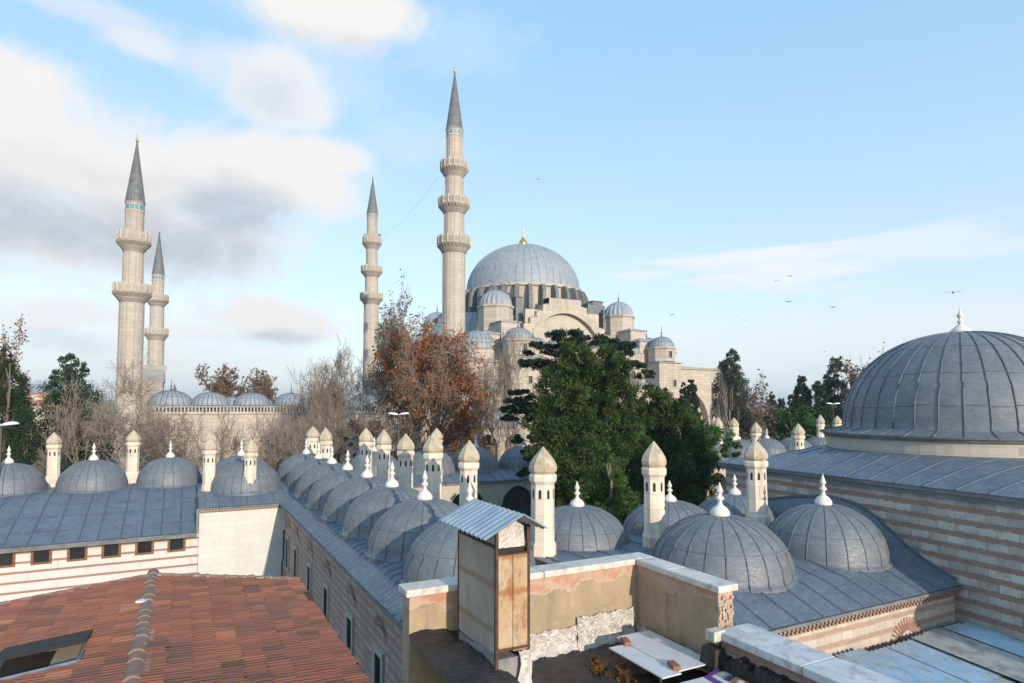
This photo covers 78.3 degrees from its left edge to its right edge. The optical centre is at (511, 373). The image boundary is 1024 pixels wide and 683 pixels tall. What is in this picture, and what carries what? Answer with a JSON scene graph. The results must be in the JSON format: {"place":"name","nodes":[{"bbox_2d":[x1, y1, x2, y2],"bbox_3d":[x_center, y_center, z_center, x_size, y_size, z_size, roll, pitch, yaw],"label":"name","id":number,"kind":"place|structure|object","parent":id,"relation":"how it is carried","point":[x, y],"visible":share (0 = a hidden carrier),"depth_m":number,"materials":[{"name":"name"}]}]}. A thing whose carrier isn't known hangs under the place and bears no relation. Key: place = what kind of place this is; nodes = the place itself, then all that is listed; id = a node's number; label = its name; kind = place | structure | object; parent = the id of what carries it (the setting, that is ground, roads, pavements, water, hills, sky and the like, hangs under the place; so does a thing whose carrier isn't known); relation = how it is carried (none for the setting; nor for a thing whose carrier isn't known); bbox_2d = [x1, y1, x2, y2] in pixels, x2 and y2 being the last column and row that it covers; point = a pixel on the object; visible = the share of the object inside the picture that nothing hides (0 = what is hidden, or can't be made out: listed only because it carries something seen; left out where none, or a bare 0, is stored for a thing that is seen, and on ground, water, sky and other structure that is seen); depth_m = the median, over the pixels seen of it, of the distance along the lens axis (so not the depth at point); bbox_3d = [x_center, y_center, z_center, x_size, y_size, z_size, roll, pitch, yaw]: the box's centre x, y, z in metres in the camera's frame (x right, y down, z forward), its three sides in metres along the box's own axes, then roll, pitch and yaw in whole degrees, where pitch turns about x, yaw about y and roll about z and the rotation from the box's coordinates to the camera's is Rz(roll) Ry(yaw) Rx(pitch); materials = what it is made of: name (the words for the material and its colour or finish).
{"place":"outdoors","nodes":[
{"label":"outdoors","id":0,"kind":"place"},
{"bbox_2d":[30,380,42,392],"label":"office tower","id":1,"kind":"structure","parent":0,"point":[35,383],"depth_m":3178.51,"materials":[{"name":"grey glass"}]},
{"bbox_2d":[42,379,51,392],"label":"office tower","id":2,"kind":"structure","parent":0,"point":[47,380],"depth_m":3180.26,"materials":[{"name":"grey glass"}]},
{"bbox_2d":[74,400,168,439],"bbox_3d":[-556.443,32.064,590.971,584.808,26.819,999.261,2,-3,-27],"label":"hillside","id":3,"kind":"structure","parent":0,"point":[114,409],"depth_m":576.14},
{"bbox_2d":[33,394,45,399],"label":"hillside house","id":4,"kind":"structure","parent":3,"relation":"on","point":[36,397],"depth_m":468.80,"materials":[{"name":"beige glass"}]},
{"bbox_2d":[32,392,47,397],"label":"hillside house","id":5,"kind":"structure","parent":3,"relation":"on","point":[36,394],"depth_m":559.35,"materials":[{"name":"beige glass"}]},
{"bbox_2d":[28,401,54,434],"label":"hillside house","id":6,"kind":"structure","parent":3,"relation":"on","point":[38,420],"depth_m":289.52,"materials":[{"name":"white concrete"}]},
{"bbox_2d":[0,568,370,682],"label":"tiled house","id":7,"kind":"structure","parent":0,"point":[196,628],"depth_m":10.55,"materials":[{"name":"tile"}]},
{"bbox_2d":[135,598,147,602],"bbox_3d":[-6.933,4.256,11.793,0.172,0.030,0.186,0,-3,-5],"label":"plaster scrap","id":8,"kind":"object","parent":7,"relation":"on","point":[140,600],"visible":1,"depth_m":11.76,"materials":[{"name":"white paint"}]},
{"bbox_2d":[337,417,417,458],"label":"plum tree","id":9,"kind":"object","parent":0,"point":[377,425],"visible":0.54,"depth_m":73.33,"materials":[{"name":"brown plant"}]},
{"bbox_2d":[6,410,829,572],"bbox_3d":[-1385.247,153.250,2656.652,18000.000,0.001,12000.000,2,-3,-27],"label":"ground","id":10,"kind":"structure","parent":0,"point":[749,440],"depth_m":260.51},
{"bbox_2d":[0,421,18,475],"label":"street lamp","id":11,"kind":"object","parent":10,"relation":"on","point":[6,424],"visible":1,"depth_m":44.74,"materials":[{"name":"white metal"}]},
{"bbox_2d":[108,134,152,471],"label":"minaret","id":12,"kind":"object","parent":10,"relation":"on","point":[132,292],"visible":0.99,"depth_m":96.60,"materials":[{"name":"stone"}]},
{"bbox_2d":[144,228,168,364],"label":"minaret","id":13,"kind":"object","parent":10,"relation":"on","point":[156,333],"visible":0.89,"depth_m":148.53,"materials":[{"name":"stone"}]},
{"bbox_2d":[194,361,251,396],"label":"plane tree","id":14,"kind":"object","parent":10,"relation":"on","point":[222,385],"visible":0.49,"depth_m":189.08,"materials":[{"name":"brown plant"}]},
{"bbox_2d":[242,367,278,401],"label":"plane tree","id":15,"kind":"object","parent":10,"relation":"on","point":[264,385],"visible":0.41,"depth_m":188.56,"materials":[{"name":"brown plant"}]},
{"bbox_2d":[137,365,437,496],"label":"courtyard cloister","id":16,"kind":"structure","parent":10,"relation":"on","point":[244,405],"depth_m":102.40,"materials":[{"name":"stone"}]},
{"bbox_2d":[360,176,382,394],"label":"minaret","id":17,"kind":"object","parent":10,"relation":"on","point":[371,297],"visible":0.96,"depth_m":169.32,"materials":[{"name":"stone"}]},
{"bbox_2d":[437,68,470,454],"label":"minaret","id":18,"kind":"object","parent":10,"relation":"on","point":[453,243],"visible":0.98,"depth_m":114.31,"materials":[{"name":"stone"}]},
{"bbox_2d":[0,415,962,682],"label":"domed cloister school","id":19,"kind":"object","parent":10,"relation":"on","point":[358,539],"visible":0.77,"depth_m":31.01,"materials":[{"name":"metal"}]},
{"bbox_2d":[0,552,15,567],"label":"window","id":20,"kind":"structure","parent":19,"relation":"in","point":[7,560],"depth_m":38.50,"materials":[{"name":"brown glass"}]},
{"bbox_2d":[30,544,51,565],"bbox_3d":[-29.367,11.262,39.289,1.100,1.260,0.170,2,-3,-27],"label":"window","id":21,"kind":"structure","parent":19,"relation":"in","point":[39,557],"depth_m":39.27,"materials":[{"name":"brown glass"}]},
{"bbox_2d":[67,541,87,561],"bbox_3d":[-27.726,11.306,40.142,1.100,1.260,0.170,2,-3,-27],"label":"window","id":22,"kind":"structure","parent":19,"relation":"in","point":[75,553],"depth_m":40.13,"materials":[{"name":"brown glass"}]},
{"bbox_2d":[101,538,120,558],"bbox_3d":[-26.094,11.351,40.990,1.100,1.260,0.170,2,-3,-27],"label":"window","id":23,"kind":"structure","parent":19,"relation":"in","point":[110,550],"depth_m":40.97,"materials":[{"name":"brown glass"}]},
{"bbox_2d":[135,536,153,555],"bbox_3d":[-24.435,11.396,41.853,1.100,1.260,0.170,2,-3,-27],"label":"window","id":24,"kind":"structure","parent":19,"relation":"in","point":[145,547],"depth_m":41.84,"materials":[{"name":"brown glass"}]},
{"bbox_2d":[167,538,185,552],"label":"window","id":25,"kind":"structure","parent":19,"relation":"in","point":[174,545],"depth_m":42.71,"materials":[{"name":"brown glass"}]},
{"bbox_2d":[285,519,289,571],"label":"stone framed window","id":26,"kind":"structure","parent":19,"relation":"in","point":[287,541],"depth_m":44.08,"materials":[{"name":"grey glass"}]},
{"bbox_2d":[293,527,298,576],"bbox_3d":[-14.088,11.844,41.031,0.140,3.560,2.008,2,-3,-27],"label":"stone framed window","id":27,"kind":"structure","parent":19,"relation":"in","point":[295,552],"depth_m":40.90,"materials":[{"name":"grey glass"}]},
{"bbox_2d":[306,542,312,593],"bbox_3d":[-11.779,11.612,36.602,0.140,3.560,2.008,2,-3,-27],"label":"stone framed window","id":28,"kind":"structure","parent":19,"relation":"in","point":[309,566],"depth_m":36.56,"materials":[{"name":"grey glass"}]},
{"bbox_2d":[322,560,330,621],"bbox_3d":[-9.517,11.384,32.262,0.140,3.560,2.008,2,-3,-27],"label":"stone framed window","id":29,"kind":"structure","parent":19,"relation":"in","point":[326,588],"depth_m":32.13,"materials":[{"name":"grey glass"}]},
{"bbox_2d":[345,585,355,656],"bbox_3d":[-7.116,11.143,27.655,0.140,3.560,2.008,2,-3,-27],"label":"stone framed window","id":30,"kind":"structure","parent":19,"relation":"in","point":[349,618],"depth_m":27.53,"materials":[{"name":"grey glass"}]},
{"bbox_2d":[372,615,386,682],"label":"stone framed window","id":31,"kind":"structure","parent":19,"relation":"in","point":[378,671],"depth_m":23.61,"materials":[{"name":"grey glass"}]},
{"bbox_2d":[370,227,719,446],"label":"domed mosque","id":32,"kind":"structure","parent":10,"relation":"on","point":[535,292],"depth_m":142.62,"materials":[{"name":"stone"}]},
{"bbox_2d":[509,290,513,301],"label":"drum window","id":33,"kind":"structure","parent":32,"relation":"in","point":[511,295],"depth_m":144.05,"materials":[{"name":"glass"}]},
{"bbox_2d":[521,290,525,308],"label":"drum window","id":34,"kind":"structure","parent":32,"relation":"in","point":[523,294],"depth_m":143.70,"materials":[{"name":"stone"}]},
{"bbox_2d":[528,375,532,383],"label":"window","id":35,"kind":"structure","parent":32,"relation":"in","point":[531,376],"depth_m":119.80,"materials":[{"name":"stone"}]},
{"bbox_2d":[533,290,537,309],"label":"drum window","id":36,"kind":"structure","parent":32,"relation":"in","point":[535,295],"depth_m":143.91,"materials":[{"name":"stone"}]},
{"bbox_2d":[539,331,544,340],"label":"tympanum window","id":37,"kind":"structure","parent":32,"relation":"in","point":[541,335],"depth_m":138.33,"materials":[{"name":"stone"}]},
{"bbox_2d":[549,325,554,339],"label":"tympanum window","id":38,"kind":"structure","parent":32,"relation":"in","point":[552,327],"depth_m":139.52,"materials":[{"name":"stone"}]},
{"bbox_2d":[630,370,636,379],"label":"window","id":39,"kind":"structure","parent":32,"relation":"in","point":[633,373],"depth_m":136.72,"materials":[{"name":"glass"}]},
{"bbox_2d":[668,350,672,357],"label":"window","id":40,"kind":"structure","parent":32,"relation":"in","point":[670,353],"depth_m":135.99,"materials":[{"name":"stone"}]},
{"bbox_2d":[673,379,676,386],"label":"window","id":41,"kind":"structure","parent":32,"relation":"in","point":[674,380],"depth_m":136.34,"materials":[{"name":"stone"}]},
{"bbox_2d":[718,307,1023,656],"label":"domed hall","id":42,"kind":"structure","parent":10,"relation":"on","point":[921,452],"depth_m":28.82,"materials":[{"name":"metal"}]},
{"bbox_2d":[449,407,529,460],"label":"bare tree","id":43,"kind":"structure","parent":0,"point":[495,452],"depth_m":91.73,"materials":[{"name":"plant"}]},
{"bbox_2d":[0,0,1023,402],"label":"sky","id":44,"kind":"structure","parent":0,"point":[686,159],"materials":[{"name":"blue"}]},
{"bbox_2d":[499,328,655,477],"bbox_3d":[6.022,6.279,55.708,14.709,21.336,8.952,0,-3,5],"label":"cedar tree","id":45,"kind":"object","parent":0,"point":[517,407],"visible":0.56,"depth_m":55.22,"materials":[{"name":"green plant"}]},
{"bbox_2d":[520,337,652,520],"bbox_3d":[5.833,6.791,49.238,10.594,19.661,8.002,0,-3,7],"label":"deciduous tree","id":46,"kind":"object","parent":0,"point":[585,422],"visible":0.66,"depth_m":48.75,"materials":[{"name":"green plant"}]},
{"bbox_2d":[579,441,642,524],"bbox_3d":[5.821,10.193,39.656,4.376,11.870,4.176,3,-4,-40],"label":"yew tree","id":47,"kind":"object","parent":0,"point":[615,504],"visible":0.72,"depth_m":39.58,"materials":[{"name":"green plant"}]},
{"bbox_2d":[398,552,902,682],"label":"terrace block","id":48,"kind":"structure","parent":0,"point":[580,610],"depth_m":9.00,"materials":[{"name":"paint"}]},
{"bbox_2d":[439,499,546,682],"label":"boxed flue","id":49,"kind":"object","parent":48,"relation":"on","point":[493,616],"visible":1,"depth_m":7.83,"materials":[{"name":"metal"}]},
{"bbox_2d":[584,654,643,682],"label":"dry weed","id":50,"kind":"object","parent":48,"relation":"on","point":[621,678],"visible":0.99,"depth_m":8.88,"materials":[{"name":"brown plant"}]},
{"bbox_2d":[609,630,705,682],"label":"roof panel","id":51,"kind":"structure","parent":48,"relation":"on","point":[650,651],"depth_m":8.98,"materials":[{"name":"white metal"}]},
{"bbox_2d":[620,637,631,645],"bbox_3d":[1.695,3.992,9.390,0.109,0.050,0.219,1,-3,-10],"label":"clay brick","id":52,"kind":"object","parent":51,"relation":"on","point":[625,641],"visible":1,"depth_m":9.35,"materials":[{"name":"brick"}]},
{"bbox_2d":[667,660,680,669],"bbox_3d":[2.192,3.946,8.523,0.109,0.050,0.219,1,-3,-10],"label":"clay brick","id":53,"kind":"object","parent":51,"relation":"on","point":[673,664],"visible":1,"depth_m":8.48,"materials":[{"name":"brick"}]},
{"bbox_2d":[682,669,749,682],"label":"printed sign","id":54,"kind":"object","parent":48,"relation":"on","point":[711,677],"visible":1,"depth_m":8.13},
{"bbox_2d":[629,383,722,505],"bbox_3d":[13.486,8.831,54.498,9.264,16.143,7.083,2,-3,-27],"label":"pine tree","id":55,"kind":"object","parent":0,"point":[662,414],"visible":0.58,"depth_m":53.51,"materials":[{"name":"green plant"}]},
{"bbox_2d":[698,419,742,497],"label":"pine shrub","id":56,"kind":"object","parent":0,"point":[713,430],"visible":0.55,"depth_m":65.30,"materials":[{"name":"green plant"}]},
{"bbox_2d":[747,401,843,409],"bbox_3d":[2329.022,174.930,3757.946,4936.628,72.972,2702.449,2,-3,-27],"label":"hills","id":57,"kind":"structure","parent":0,"point":[787,405],"depth_m":3243.46,"materials":[{"name":"green plant"}]},
{"bbox_2d":[811,416,841,436],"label":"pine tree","id":58,"kind":"object","parent":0,"point":[831,418],"visible":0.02,"depth_m":98.52,"materials":[{"name":"green plant"}]},
{"bbox_2d":[835,622,1023,682],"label":"corrugated shed","id":59,"kind":"structure","parent":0,"point":[960,658],"depth_m":21.03,"materials":[{"name":"metal"}]},
{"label":"park lawn","id":60,"kind":"structure","parent":0,"visible":0},
{"bbox_2d":[0,314,34,452],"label":"plane tree","id":61,"kind":"object","parent":60,"relation":"on","point":[15,342],"visible":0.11,"depth_m":76.27,"materials":[{"name":"brown plant"}]},
{"bbox_2d":[0,345,45,466],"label":"cypress tree","id":62,"kind":"object","parent":60,"relation":"on","point":[11,400],"visible":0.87,"depth_m":60.09,"materials":[{"name":"green plant"}]},
{"bbox_2d":[20,371,122,477],"bbox_3d":[-43.136,8.275,60.726,9.642,17.868,6.030,0,-3,-4],"label":"bare tree","id":63,"kind":"object","parent":60,"relation":"on","point":[73,437],"visible":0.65,"depth_m":61.02,"materials":[{"name":"brown plant"}]},
{"bbox_2d":[31,353,124,474],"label":"conifer tree","id":64,"kind":"object","parent":60,"relation":"on","point":[55,382],"visible":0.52,"depth_m":77.15,"materials":[{"name":"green plant"}]},
{"bbox_2d":[62,349,199,471],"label":"bare tree","id":65,"kind":"object","parent":60,"relation":"on","point":[121,428],"visible":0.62,"depth_m":65.18,"materials":[{"name":"brown plant"}]},
{"bbox_2d":[133,398,182,461],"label":"bare tree","id":66,"kind":"object","parent":60,"relation":"on","point":[148,419],"visible":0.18,"depth_m":82.63,"materials":[{"name":"brown plant"}]},
{"bbox_2d":[119,403,218,497],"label":"bare tree","id":67,"kind":"object","parent":60,"relation":"on","point":[200,461],"visible":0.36,"depth_m":70.68,"materials":[{"name":"brown plant"}]},
{"bbox_2d":[145,440,202,460],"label":"shrub","id":68,"kind":"object","parent":60,"relation":"on","point":[199,458],"visible":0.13,"depth_m":72.01,"materials":[{"name":"brown plant"}]},
{"bbox_2d":[183,397,254,467],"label":"bare tree","id":69,"kind":"object","parent":60,"relation":"on","point":[235,443],"visible":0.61,"depth_m":80.33,"materials":[{"name":"brown plant"}]},
{"bbox_2d":[226,440,299,471],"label":"shrub","id":70,"kind":"object","parent":60,"relation":"on","point":[265,460],"visible":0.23,"depth_m":74.66,"materials":[{"name":"brown plant"}]},
{"bbox_2d":[234,409,303,470],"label":"bare tree","id":71,"kind":"object","parent":60,"relation":"on","point":[269,453],"visible":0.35,"depth_m":72.27,"materials":[{"name":"brown plant"}]},
{"bbox_2d":[248,400,304,466],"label":"bare tree","id":72,"kind":"object","parent":60,"relation":"on","point":[274,433],"visible":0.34,"depth_m":81.94,"materials":[{"name":"brown plant"}]},
{"bbox_2d":[258,405,342,465],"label":"bare tree","id":73,"kind":"object","parent":60,"relation":"on","point":[291,449],"visible":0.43,"depth_m":71.62,"materials":[{"name":"brown plant"}]},
{"bbox_2d":[276,364,327,446],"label":"bare tree","id":74,"kind":"object","parent":60,"relation":"on","point":[289,415],"visible":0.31,"depth_m":91.57,"materials":[{"name":"brown plant"}]},
{"bbox_2d":[301,393,364,461],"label":"bare tree","id":75,"kind":"object","parent":60,"relation":"on","point":[333,420],"visible":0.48,"depth_m":80.87,"materials":[{"name":"brown plant"}]},
{"bbox_2d":[295,333,392,463],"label":"bare tree","id":76,"kind":"object","parent":60,"relation":"on","point":[336,390],"visible":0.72,"depth_m":86.27,"materials":[{"name":"brown plant"}]},
{"bbox_2d":[334,404,399,463],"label":"bare tree","id":77,"kind":"object","parent":60,"relation":"on","point":[376,418],"visible":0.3,"depth_m":78.34,"materials":[{"name":"brown plant"}]},
{"bbox_2d":[365,269,429,459],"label":"plane tree","id":78,"kind":"object","parent":60,"relation":"on","point":[388,328],"visible":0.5,"depth_m":81.75,"materials":[{"name":"brown plant"}]},
{"bbox_2d":[388,412,408,441],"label":"street lamp","id":79,"kind":"object","parent":60,"relation":"on","point":[400,414],"visible":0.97,"depth_m":71.70,"materials":[{"name":"white metal"}]},
{"bbox_2d":[375,306,493,455],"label":"plane tree","id":80,"kind":"object","parent":60,"relation":"on","point":[443,392],"visible":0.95,"depth_m":78.29,"materials":[{"name":"brown plant"}]},
{"bbox_2d":[445,329,540,461],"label":"bare tree","id":81,"kind":"object","parent":60,"relation":"on","point":[500,381],"visible":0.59,"depth_m":85.17,"materials":[{"name":"brown plant"}]},
{"bbox_2d":[493,356,530,457],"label":"bare tree","id":82,"kind":"object","parent":60,"relation":"on","point":[502,426],"visible":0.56,"depth_m":79.21,"materials":[{"name":"brown plant"}]},
{"bbox_2d":[678,382,689,413],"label":"cypress tree","id":83,"kind":"object","parent":60,"relation":"on","point":[685,393],"visible":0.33,"depth_m":94.58,"materials":[{"name":"green plant"}]},
{"bbox_2d":[686,379,701,423],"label":"cypress tree","id":84,"kind":"object","parent":60,"relation":"on","point":[692,388],"visible":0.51,"depth_m":94.35,"materials":[{"name":"green plant"}]},
{"bbox_2d":[709,366,740,435],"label":"bare tree","id":85,"kind":"object","parent":60,"relation":"on","point":[725,415],"visible":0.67,"depth_m":93.01,"materials":[{"name":"brown plant"}]},
{"bbox_2d":[710,348,754,438],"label":"cypress tree","id":86,"kind":"object","parent":60,"relation":"on","point":[730,377],"visible":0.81,"depth_m":101.08,"materials":[{"name":"green plant"}]},
{"bbox_2d":[742,369,775,441],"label":"bare tree","id":87,"kind":"object","parent":60,"relation":"on","point":[757,408],"visible":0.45,"depth_m":103.69,"materials":[{"name":"brown plant"}]},
{"bbox_2d":[741,412,780,438],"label":"shrub","id":88,"kind":"object","parent":60,"relation":"on","point":[758,417],"visible":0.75,"depth_m":96.99,"materials":[{"name":"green plant"}]},
{"bbox_2d":[762,391,781,433],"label":"cypress tree","id":89,"kind":"object","parent":60,"relation":"on","point":[772,402],"visible":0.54,"depth_m":114.13,"materials":[{"name":"green plant"}]},
{"bbox_2d":[775,398,787,437],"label":"cypress tree","id":90,"kind":"object","parent":60,"relation":"on","point":[781,403],"visible":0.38,"depth_m":117.78,"materials":[{"name":"green plant"}]},
{"bbox_2d":[769,405,829,441],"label":"umbrella pine","id":91,"kind":"object","parent":60,"relation":"on","point":[804,422],"visible":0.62,"depth_m":94.75,"materials":[{"name":"green plant"}]},
{"bbox_2d":[787,375,812,420],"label":"cypress tree","id":92,"kind":"object","parent":60,"relation":"on","point":[803,390],"visible":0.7,"depth_m":119.46,"materials":[{"name":"green plant"}]},
{"bbox_2d":[809,380,834,425],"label":"cypress tree","id":93,"kind":"object","parent":60,"relation":"on","point":[822,408],"visible":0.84,"depth_m":117.15,"materials":[{"name":"green plant"}]},
{"bbox_2d":[821,356,848,427],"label":"cypress tree","id":94,"kind":"object","parent":60,"relation":"on","point":[834,382],"visible":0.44,"depth_m":121.17,"materials":[{"name":"green plant"}]},
{"bbox_2d":[837,355,870,406],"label":"bare tree","id":95,"kind":"object","parent":60,"relation":"on","point":[852,377],"visible":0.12,"depth_m":116.91,"materials":[{"name":"brown plant"}]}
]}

